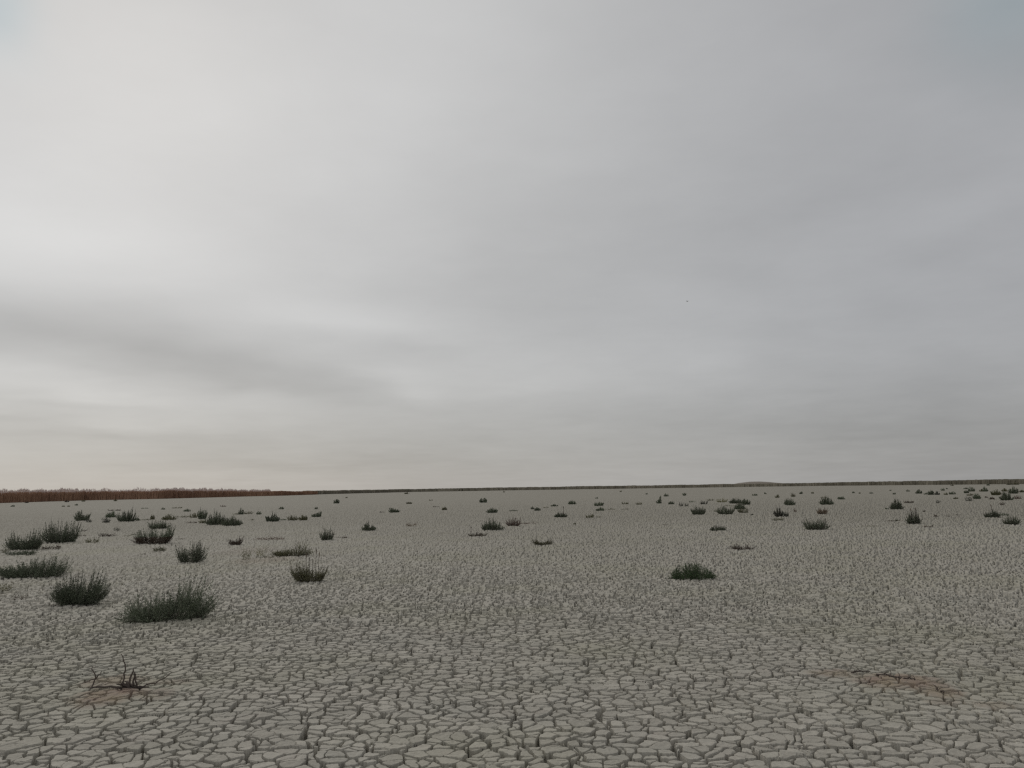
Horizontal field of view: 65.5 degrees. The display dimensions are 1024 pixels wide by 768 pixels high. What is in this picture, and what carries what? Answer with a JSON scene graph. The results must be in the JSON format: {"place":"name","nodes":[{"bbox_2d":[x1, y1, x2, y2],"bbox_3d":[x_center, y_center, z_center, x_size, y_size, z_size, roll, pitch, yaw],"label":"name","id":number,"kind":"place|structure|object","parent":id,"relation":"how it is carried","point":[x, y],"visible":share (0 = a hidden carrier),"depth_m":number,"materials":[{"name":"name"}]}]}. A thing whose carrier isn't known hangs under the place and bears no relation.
{"place":"outdoors","nodes":[
{"label":"outdoors","id":0,"kind":"place"},
{"bbox_2d":[0,484,1023,767],"bbox_3d":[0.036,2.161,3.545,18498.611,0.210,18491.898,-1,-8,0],"label":"ground","id":1,"kind":"structure","parent":0,"point":[582,640],"depth_m":8.80,"materials":[{"name":"grey soil"}]},
{"bbox_2d":[0,579,12,590],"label":"sparse shrub","id":2,"kind":"object","parent":1,"relation":"on","point":[6,587],"visible":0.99,"depth_m":13.83,"materials":[{"name":"green plant"}]},
{"bbox_2d":[4,549,38,554],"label":"salt bush","id":3,"kind":"object","parent":1,"relation":"on","point":[22,553],"visible":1,"depth_m":22.38,"materials":[{"name":"green plant"}]},
{"bbox_2d":[2,528,45,549],"bbox_3d":[-15.214,4.827,24.867,1.250,0.686,0.702,-1,-8,0],"label":"salt bush","id":4,"kind":"object","parent":1,"relation":"on","point":[35,543],"visible":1,"depth_m":24.76,"materials":[{"name":"green plant"}]},
{"bbox_2d":[0,552,73,577],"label":"salt bush","id":5,"kind":"object","parent":1,"relation":"on","point":[32,570],"visible":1,"depth_m":16.06,"materials":[{"name":"green plant"}]},
{"bbox_2d":[40,518,83,542],"bbox_3d":[-16.058,5.159,28.351,1.490,0.968,0.962,-1,-8,0],"label":"salt bush","id":6,"kind":"object","parent":1,"relation":"on","point":[51,537],"visible":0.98,"depth_m":28.20,"materials":[{"name":"green plant"}]},
{"bbox_2d":[49,563,110,605],"bbox_3d":[-6.489,3.020,12.011,0.951,0.608,0.494,-1,-8,0],"label":"salt bush","id":7,"kind":"object","parent":1,"relation":"on","point":[68,595],"visible":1,"depth_m":11.92,"materials":[{"name":"green plant"}]},
{"bbox_2d":[73,510,90,520],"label":"salt bush","id":8,"kind":"object","parent":1,"relation":"on","point":[78,517],"visible":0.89,"depth_m":53.24,"materials":[{"name":"green plant"}]},
{"bbox_2d":[85,536,99,542],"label":"dry shrub","id":9,"kind":"object","parent":1,"relation":"on","point":[88,541],"visible":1,"depth_m":27.75,"materials":[{"name":"brown plant"}]},
{"bbox_2d":[101,517,110,522],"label":"sparse shrub","id":10,"kind":"object","parent":1,"relation":"on","point":[106,521],"visible":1,"depth_m":48.30,"materials":[{"name":"green plant"}]},
{"bbox_2d":[105,511,116,516],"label":"salt bush","id":11,"kind":"object","parent":1,"relation":"on","point":[111,515],"visible":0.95,"depth_m":60.09,"materials":[{"name":"green plant"}]},
{"bbox_2d":[115,509,138,521],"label":"salt bush","id":12,"kind":"object","parent":1,"relation":"on","point":[128,517],"visible":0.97,"depth_m":50.06,"materials":[{"name":"green plant"}]},
{"bbox_2d":[84,654,170,690],"bbox_3d":[-3.257,2.407,6.654,0.767,0.300,0.137,-1,-8,0],"label":"dead shrub","id":13,"kind":"object","parent":1,"relation":"on","point":[127,684],"visible":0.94,"depth_m":6.63,"materials":[{"name":"brown wood"}]},
{"bbox_2d":[129,519,174,543],"bbox_3d":[-12.043,4.954,26.778,1.496,0.830,0.845,-1,-8,0],"label":"salt bush","id":14,"kind":"object","parent":1,"relation":"on","point":[162,538],"visible":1,"depth_m":26.63,"materials":[{"name":"green plant"}]},
{"bbox_2d":[0,487,317,502],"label":"reed bed","id":15,"kind":"object","parent":1,"relation":"on","point":[29,495],"visible":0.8,"depth_m":329.48,"materials":[{"name":"brown plant"}]},
{"bbox_2d":[148,519,169,528],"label":"salt bush","id":16,"kind":"object","parent":1,"relation":"on","point":[161,525],"visible":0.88,"depth_m":38.32,"materials":[{"name":"green plant"}]},
{"bbox_2d":[153,546,166,550],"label":"salt bush","id":17,"kind":"object","parent":1,"relation":"on","point":[161,549],"visible":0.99,"depth_m":23.11,"materials":[{"name":"green plant"}]},
{"bbox_2d":[111,567,222,623],"bbox_3d":[-4.468,2.742,10.372,1.368,0.664,0.622,2,-8,-23],"label":"salt bush","id":18,"kind":"object","parent":1,"relation":"on","point":[168,608],"visible":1,"depth_m":10.29,"materials":[{"name":"green plant"}]},
{"bbox_2d":[161,514,176,519],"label":"salt bush","id":19,"kind":"object","parent":1,"relation":"on","point":[167,518],"visible":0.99,"depth_m":51.93,"materials":[{"name":"green plant"}]},
{"bbox_2d":[175,537,208,562],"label":"salt bush","id":20,"kind":"object","parent":1,"relation":"on","point":[197,556],"visible":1,"depth_m":19.10,"materials":[{"name":"green plant"}]},
{"bbox_2d":[197,509,207,518],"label":"salt bush","id":21,"kind":"object","parent":1,"relation":"on","point":[203,515],"visible":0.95,"depth_m":52.41,"materials":[{"name":"green plant"}]},
{"bbox_2d":[203,511,226,524],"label":"salt bush","id":22,"kind":"object","parent":1,"relation":"on","point":[214,521],"visible":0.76,"depth_m":42.24,"materials":[{"name":"green plant"}]},
{"bbox_2d":[221,515,242,525],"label":"salt bush","id":23,"kind":"object","parent":1,"relation":"on","point":[231,521],"visible":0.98,"depth_m":40.82,"materials":[{"name":"green plant"}]},
{"bbox_2d":[228,536,243,544],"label":"dry shrub","id":24,"kind":"object","parent":1,"relation":"on","point":[237,542],"visible":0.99,"depth_m":25.33,"materials":[{"name":"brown plant"}]},
{"bbox_2d":[242,546,251,559],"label":"dry shrub","id":25,"kind":"object","parent":1,"relation":"on","point":[246,554],"visible":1,"depth_m":19.61,"materials":[{"name":"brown plant"}]},
{"bbox_2d":[265,511,279,521],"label":"salt bush","id":26,"kind":"object","parent":1,"relation":"on","point":[274,518],"visible":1,"depth_m":45.73,"materials":[{"name":"green plant"}]},
{"bbox_2d":[270,537,313,556],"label":"sparse shrub","id":27,"kind":"object","parent":1,"relation":"on","point":[291,553],"visible":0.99,"depth_m":20.43,"materials":[{"name":"green plant"}]},
{"bbox_2d":[287,515,298,519],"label":"sparse shrub","id":28,"kind":"object","parent":1,"relation":"on","point":[291,518],"visible":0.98,"depth_m":47.23,"materials":[{"name":"green plant"}]},
{"bbox_2d":[299,515,307,519],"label":"salt bush","id":29,"kind":"object","parent":1,"relation":"on","point":[304,518],"visible":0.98,"depth_m":46.88,"materials":[{"name":"green plant"}]},
{"bbox_2d":[290,548,327,582],"bbox_3d":[-3.701,3.310,14.566,0.735,0.612,0.350,-1,-8,4],"label":"salt bush","id":30,"kind":"object","parent":1,"relation":"on","point":[304,576],"visible":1,"depth_m":14.49,"materials":[{"name":"green plant"}]},
{"bbox_2d":[311,511,321,516],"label":"salt bush","id":31,"kind":"object","parent":1,"relation":"on","point":[316,515],"visible":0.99,"depth_m":52.79,"materials":[{"name":"green plant"}]},
{"bbox_2d":[319,526,334,539],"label":"salt bush","id":32,"kind":"object","parent":1,"relation":"on","point":[324,536],"visible":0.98,"depth_m":27.15,"materials":[{"name":"green plant"}]},
{"bbox_2d":[361,522,375,530],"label":"salt bush","id":33,"kind":"object","parent":1,"relation":"on","point":[367,527],"visible":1,"depth_m":33.25,"materials":[{"name":"green plant"}]},
{"bbox_2d":[380,668,388,673],"bbox_3d":[-1.143,2.564,7.111,0.082,0.061,0.060,6,-10,-43],"label":"mud clod","id":34,"kind":"object","parent":1,"relation":"on","point":[383,670],"visible":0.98,"depth_m":7.10,"materials":[{"name":"grey soil"}]},
{"bbox_2d":[388,508,399,512],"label":"salt bush","id":35,"kind":"object","parent":1,"relation":"on","point":[393,510],"visible":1,"depth_m":60.80,"materials":[{"name":"green plant"}]},
{"bbox_2d":[468,527,486,535],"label":"ground creeper","id":36,"kind":"object","parent":1,"relation":"on","point":[477,534],"visible":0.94,"depth_m":27.82,"materials":[{"name":"green plant"}]},
{"bbox_2d":[479,498,486,502],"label":"tufted shrub","id":37,"kind":"object","parent":1,"relation":"on","point":[484,500],"visible":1,"depth_m":100.28,"materials":[{"name":"green plant"}]},
{"bbox_2d":[486,508,497,512],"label":"salt bush","id":38,"kind":"object","parent":1,"relation":"on","point":[490,510],"visible":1,"depth_m":55.49,"materials":[{"name":"green plant"}]},
{"bbox_2d":[481,517,504,529],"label":"salt bush","id":39,"kind":"object","parent":1,"relation":"on","point":[491,525],"visible":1,"depth_m":31.93,"materials":[{"name":"green plant"}]},
{"bbox_2d":[506,517,521,525],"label":"dry shrub","id":40,"kind":"object","parent":1,"relation":"on","point":[511,523],"visible":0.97,"depth_m":35.14,"materials":[{"name":"brown plant"}]},
{"bbox_2d":[531,538,553,544],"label":"sparse shrub","id":41,"kind":"object","parent":1,"relation":"on","point":[547,542],"visible":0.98,"depth_m":23.02,"materials":[{"name":"green plant"}]},
{"bbox_2d":[554,507,567,517],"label":"salt bush","id":42,"kind":"object","parent":1,"relation":"on","point":[557,515],"visible":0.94,"depth_m":44.66,"materials":[{"name":"green plant"}]},
{"bbox_2d":[314,479,1023,493],"bbox_3d":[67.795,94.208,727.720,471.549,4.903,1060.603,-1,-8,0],"label":"shore scrub","id":43,"kind":"object","parent":1,"relation":"on","point":[983,481],"visible":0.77,"depth_m":839.00,"materials":[{"name":"plant"}]},
{"bbox_2d":[668,561,715,579],"bbox_3d":[3.160,3.254,14.007,0.848,0.352,0.649,-4,-8,22],"label":"round bush","id":44,"kind":"object","parent":1,"relation":"on","point":[694,574],"visible":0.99,"depth_m":13.92,"materials":[{"name":"green plant"}]},
{"bbox_2d":[691,507,705,514],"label":"salt bush","id":45,"kind":"object","parent":1,"relation":"on","point":[701,512],"visible":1,"depth_m":45.61,"materials":[{"name":"green plant"}]},
{"bbox_2d":[710,525,725,530],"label":"salt bush","id":46,"kind":"object","parent":1,"relation":"on","point":[718,528],"visible":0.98,"depth_m":28.68,"materials":[{"name":"green plant"}]},
{"bbox_2d":[716,503,734,513],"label":"salt bush","id":47,"kind":"object","parent":1,"relation":"on","point":[728,511],"visible":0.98,"depth_m":45.58,"materials":[{"name":"green plant"}]},
{"bbox_2d":[728,498,742,503],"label":"salt bush","id":48,"kind":"object","parent":1,"relation":"on","point":[734,501],"visible":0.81,"depth_m":72.37,"materials":[{"name":"green plant"}]},
{"bbox_2d":[734,502,745,508],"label":"salt bush","id":49,"kind":"object","parent":1,"relation":"on","point":[739,506],"visible":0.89,"depth_m":54.54,"materials":[{"name":"green plant"}]},
{"bbox_2d":[729,543,754,549],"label":"dry shrub","id":50,"kind":"object","parent":1,"relation":"on","point":[737,547],"visible":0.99,"depth_m":20.13,"materials":[{"name":"brown plant"}]},
{"bbox_2d":[737,508,747,512],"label":"sparse shrub","id":51,"kind":"object","parent":1,"relation":"on","point":[740,510],"visible":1,"depth_m":47.12,"materials":[{"name":"green plant"}]},
{"bbox_2d":[740,499,750,504],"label":"salt bush","id":52,"kind":"object","parent":1,"relation":"on","point":[744,502],"visible":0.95,"depth_m":67.00,"materials":[{"name":"green plant"}]},
{"bbox_2d":[773,506,783,516],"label":"salt bush","id":53,"kind":"object","parent":1,"relation":"on","point":[779,513],"visible":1,"depth_m":40.74,"materials":[{"name":"green plant"}]},
{"bbox_2d":[784,499,795,504],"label":"salt bush","id":54,"kind":"object","parent":1,"relation":"on","point":[789,502],"visible":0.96,"depth_m":63.28,"materials":[{"name":"green plant"}]},
{"bbox_2d":[802,518,830,529],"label":"salt bush","id":55,"kind":"object","parent":1,"relation":"on","point":[821,526],"visible":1,"depth_m":28.50,"materials":[{"name":"green plant"}]},
{"bbox_2d":[817,508,828,513],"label":"dry shrub","id":56,"kind":"object","parent":1,"relation":"on","point":[820,511],"visible":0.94,"depth_m":43.11,"materials":[{"name":"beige plant"}]},
{"bbox_2d":[819,497,833,504],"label":"salt bush","id":57,"kind":"object","parent":1,"relation":"on","point":[825,501],"visible":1,"depth_m":62.74,"materials":[{"name":"green plant"}]},
{"bbox_2d":[851,667,869,672],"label":"fallen branch","id":58,"kind":"object","parent":1,"relation":"on","point":[854,671],"visible":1,"depth_m":6.80,"materials":[{"name":"brown wood"}]},
{"bbox_2d":[876,670,901,678],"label":"fallen branch","id":59,"kind":"object","parent":1,"relation":"on","point":[885,674],"visible":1,"depth_m":6.60,"materials":[{"name":"brown wood"}]},
{"bbox_2d":[889,498,903,508],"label":"salt bush","id":60,"kind":"object","parent":1,"relation":"on","point":[897,506],"visible":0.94,"depth_m":49.19,"materials":[{"name":"green plant"}]},
{"bbox_2d":[905,508,922,523],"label":"salt bush","id":61,"kind":"object","parent":1,"relation":"on","point":[914,520],"visible":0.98,"depth_m":31.28,"materials":[{"name":"green plant"}]},
{"bbox_2d":[972,493,980,498],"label":"salt bush","id":62,"kind":"object","parent":1,"relation":"on","point":[975,496],"visible":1,"depth_m":74.46,"materials":[{"name":"green plant"}]},
{"bbox_2d":[983,504,1000,516],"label":"salt bush","id":63,"kind":"object","parent":1,"relation":"on","point":[994,514],"visible":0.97,"depth_m":35.84,"materials":[{"name":"green plant"}]},
{"bbox_2d":[990,489,1000,494],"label":"salt bush","id":64,"kind":"object","parent":1,"relation":"on","point":[996,493],"visible":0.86,"depth_m":92.56,"materials":[{"name":"green plant"}]},
{"bbox_2d":[999,492,1013,499],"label":"salt bush","id":65,"kind":"object","parent":1,"relation":"on","point":[1005,497],"visible":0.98,"depth_m":67.79,"materials":[{"name":"green plant"}]},
{"bbox_2d":[1002,515,1021,524],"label":"salt bush","id":66,"kind":"object","parent":1,"relation":"on","point":[1009,522],"visible":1,"depth_m":29.82,"materials":[{"name":"green plant"}]},
{"bbox_2d":[1008,487,1018,493],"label":"salt bush","id":67,"kind":"object","parent":1,"relation":"on","point":[1014,491],"visible":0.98,"depth_m":102.40,"materials":[{"name":"green plant"}]},
{"bbox_2d":[0,0,1023,491],"label":"sky","id":68,"kind":"structure","parent":0,"point":[274,245],"materials":[{"name":"grey"}]},
{"bbox_2d":[736,482,773,483],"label":"hill","id":69,"kind":"structure","parent":0,"point":[755,482],"depth_m":2025.34,"materials":[{"name":"grey"}]}
]}

